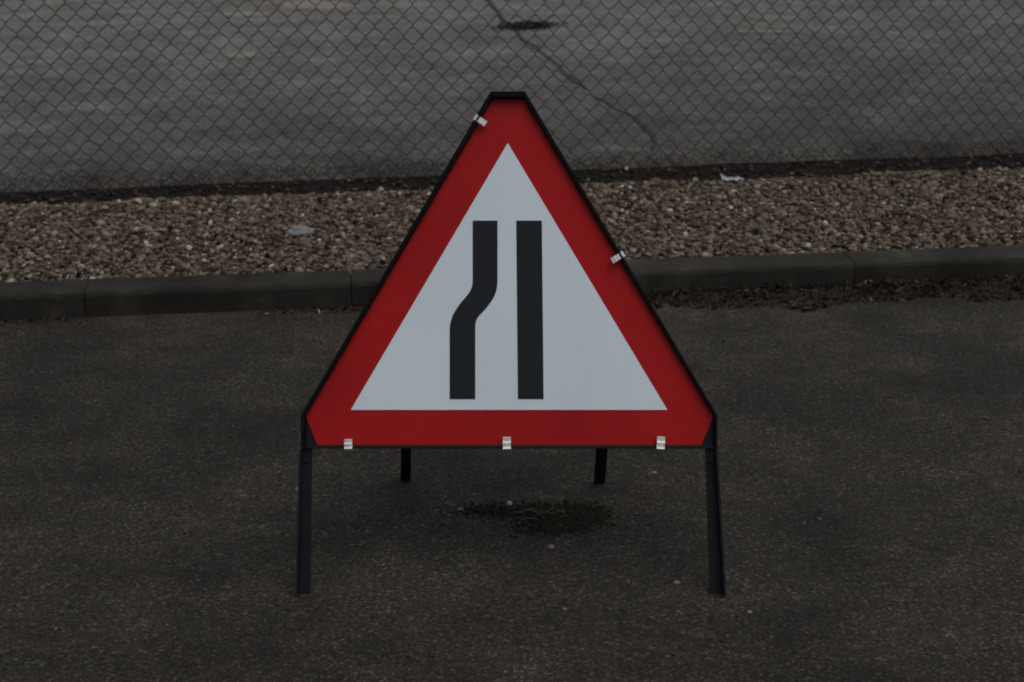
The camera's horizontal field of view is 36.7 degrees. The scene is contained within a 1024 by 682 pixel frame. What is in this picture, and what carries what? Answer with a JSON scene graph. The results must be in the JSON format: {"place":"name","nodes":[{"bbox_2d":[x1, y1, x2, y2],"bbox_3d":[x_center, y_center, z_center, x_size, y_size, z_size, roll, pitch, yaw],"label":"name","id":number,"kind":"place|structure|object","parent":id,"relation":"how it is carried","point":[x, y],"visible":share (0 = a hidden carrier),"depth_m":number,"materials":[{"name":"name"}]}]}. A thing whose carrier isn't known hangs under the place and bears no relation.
{"place":"outdoors","nodes":[
{"label":"outdoors","id":0,"kind":"place"},
{"bbox_2d":[0,281,1023,681],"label":"road","id":1,"kind":"structure","parent":0,"point":[944,591],"depth_m":3.30,"materials":[{"name":"grey asphalt"}]},
{"bbox_2d":[0,306,1021,681],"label":"grit","id":2,"kind":"object","parent":1,"relation":"on","point":[516,498],"visible":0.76,"depth_m":3.33,"materials":[{"name":"gravel"}]},
{"bbox_2d":[296,91,725,595],"bbox_3d":[-0.002,-0.029,3.088,0.833,0.925,0.558,0,20,0],"label":"road sign","id":3,"kind":"object","parent":1,"relation":"on","point":[508,306],"visible":1,"depth_m":3.00,"materials":[{"name":"red plastic"}]},
{"bbox_2d":[4,274,1023,324],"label":"leaf litter","id":4,"kind":"object","parent":1,"relation":"on","point":[921,291],"visible":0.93,"depth_m":4.73,"materials":[{"name":"brown plant"}]},
{"bbox_2d":[429,494,643,543],"bbox_3d":[0.052,0.378,3.309,0.465,0.012,0.235,0,20,0],"label":"moss","id":5,"kind":"object","parent":1,"relation":"on","point":[582,519],"visible":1,"depth_m":3.31,"materials":[{"name":"plant"}]},
{"bbox_2d":[496,504,568,521],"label":"dry grass","id":6,"kind":"structure","parent":5,"relation":"on","point":[546,512],"depth_m":3.32,"materials":[{"name":"brown plant"}]},
{"bbox_2d":[0,0,1023,191],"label":"tarmac","id":7,"kind":"structure","parent":0,"point":[288,49],"depth_m":7.79,"materials":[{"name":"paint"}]},
{"bbox_2d":[492,20,567,30],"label":"leaf litter","id":8,"kind":"object","parent":7,"relation":"on","point":[517,25],"visible":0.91,"depth_m":9.53,"materials":[{"name":"black plant"}]},
{"bbox_2d":[0,166,1023,281],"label":"gravel","id":9,"kind":"structure","parent":0,"point":[728,201],"depth_m":5.26,"materials":[{"name":"gravel"}]},
{"bbox_2d":[287,225,314,236],"bbox_3d":[-0.705,-0.368,5.140,0.075,0.034,0.076,11,23,28],"label":"stone","id":10,"kind":"object","parent":9,"relation":"on","point":[297,230],"visible":1,"depth_m":5.12,"materials":[{"name":"grey stone"}]},
{"bbox_2d":[721,174,743,180],"bbox_3d":[0.835,-0.621,5.840,0.086,0.027,0.036,-2,20,-5],"label":"paper scrap","id":11,"kind":"object","parent":9,"relation":"on","point":[737,178],"visible":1,"depth_m":5.84,"materials":[{"name":"white paper"}]},
{"bbox_2d":[743,222,763,234],"bbox_3d":[0.809,-0.371,5.149,0.081,0.036,0.076,0,20,0],"label":"weed","id":12,"kind":"object","parent":9,"relation":"on","point":[757,229],"visible":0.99,"depth_m":5.16,"materials":[{"name":"green plant"}]},
{"bbox_2d":[0,153,1023,280],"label":"soil","id":13,"kind":"structure","parent":0,"point":[410,181],"depth_m":6.08,"materials":[{"name":"brown soil"}]},
{"bbox_2d":[0,0,1023,192],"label":"wire fence","id":14,"kind":"object","parent":13,"relation":"on","point":[492,81],"visible":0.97,"depth_m":6.04,"materials":[{"name":"grey metal"}]},
{"bbox_2d":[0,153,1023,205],"bbox_3d":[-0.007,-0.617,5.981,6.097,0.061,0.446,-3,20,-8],"label":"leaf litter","id":15,"kind":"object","parent":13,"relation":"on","point":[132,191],"visible":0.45,"depth_m":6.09,"materials":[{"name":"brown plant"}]},
{"label":"ground","id":16,"kind":"structure","parent":0,"visible":0},
{"bbox_2d":[0,279,88,320],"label":"kerb stone","id":17,"kind":"object","parent":16,"relation":"on","point":[39,299],"visible":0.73,"depth_m":4.53,"materials":[{"name":"concrete"}]},
{"bbox_2d":[85,270,350,316],"bbox_3d":[-0.876,-0.070,4.665,0.777,0.241,0.127,-2,20,-7],"label":"kerb stone","id":18,"kind":"object","parent":16,"relation":"on","point":[105,297],"visible":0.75,"depth_m":4.59,"materials":[{"name":"concrete"}]},
{"bbox_2d":[351,268,386,306],"bbox_3d":[-0.102,-0.102,4.754,0.777,0.241,0.127,-2,20,-7],"label":"kerb stone","id":19,"kind":"object","parent":16,"relation":"on","point":[364,282],"visible":0.12,"depth_m":4.63,"materials":[{"name":"concrete"}]},
{"bbox_2d":[626,252,854,295],"bbox_3d":[0.673,-0.135,4.843,0.777,0.241,0.127,-2,20,-7],"label":"kerb stone","id":20,"kind":"object","parent":16,"relation":"on","point":[751,272],"visible":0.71,"depth_m":4.77,"materials":[{"name":"concrete"}]},
{"bbox_2d":[843,245,1023,286],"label":"kerb stone","id":21,"kind":"object","parent":16,"relation":"on","point":[964,263],"visible":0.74,"depth_m":4.84,"materials":[{"name":"concrete"}]}
]}

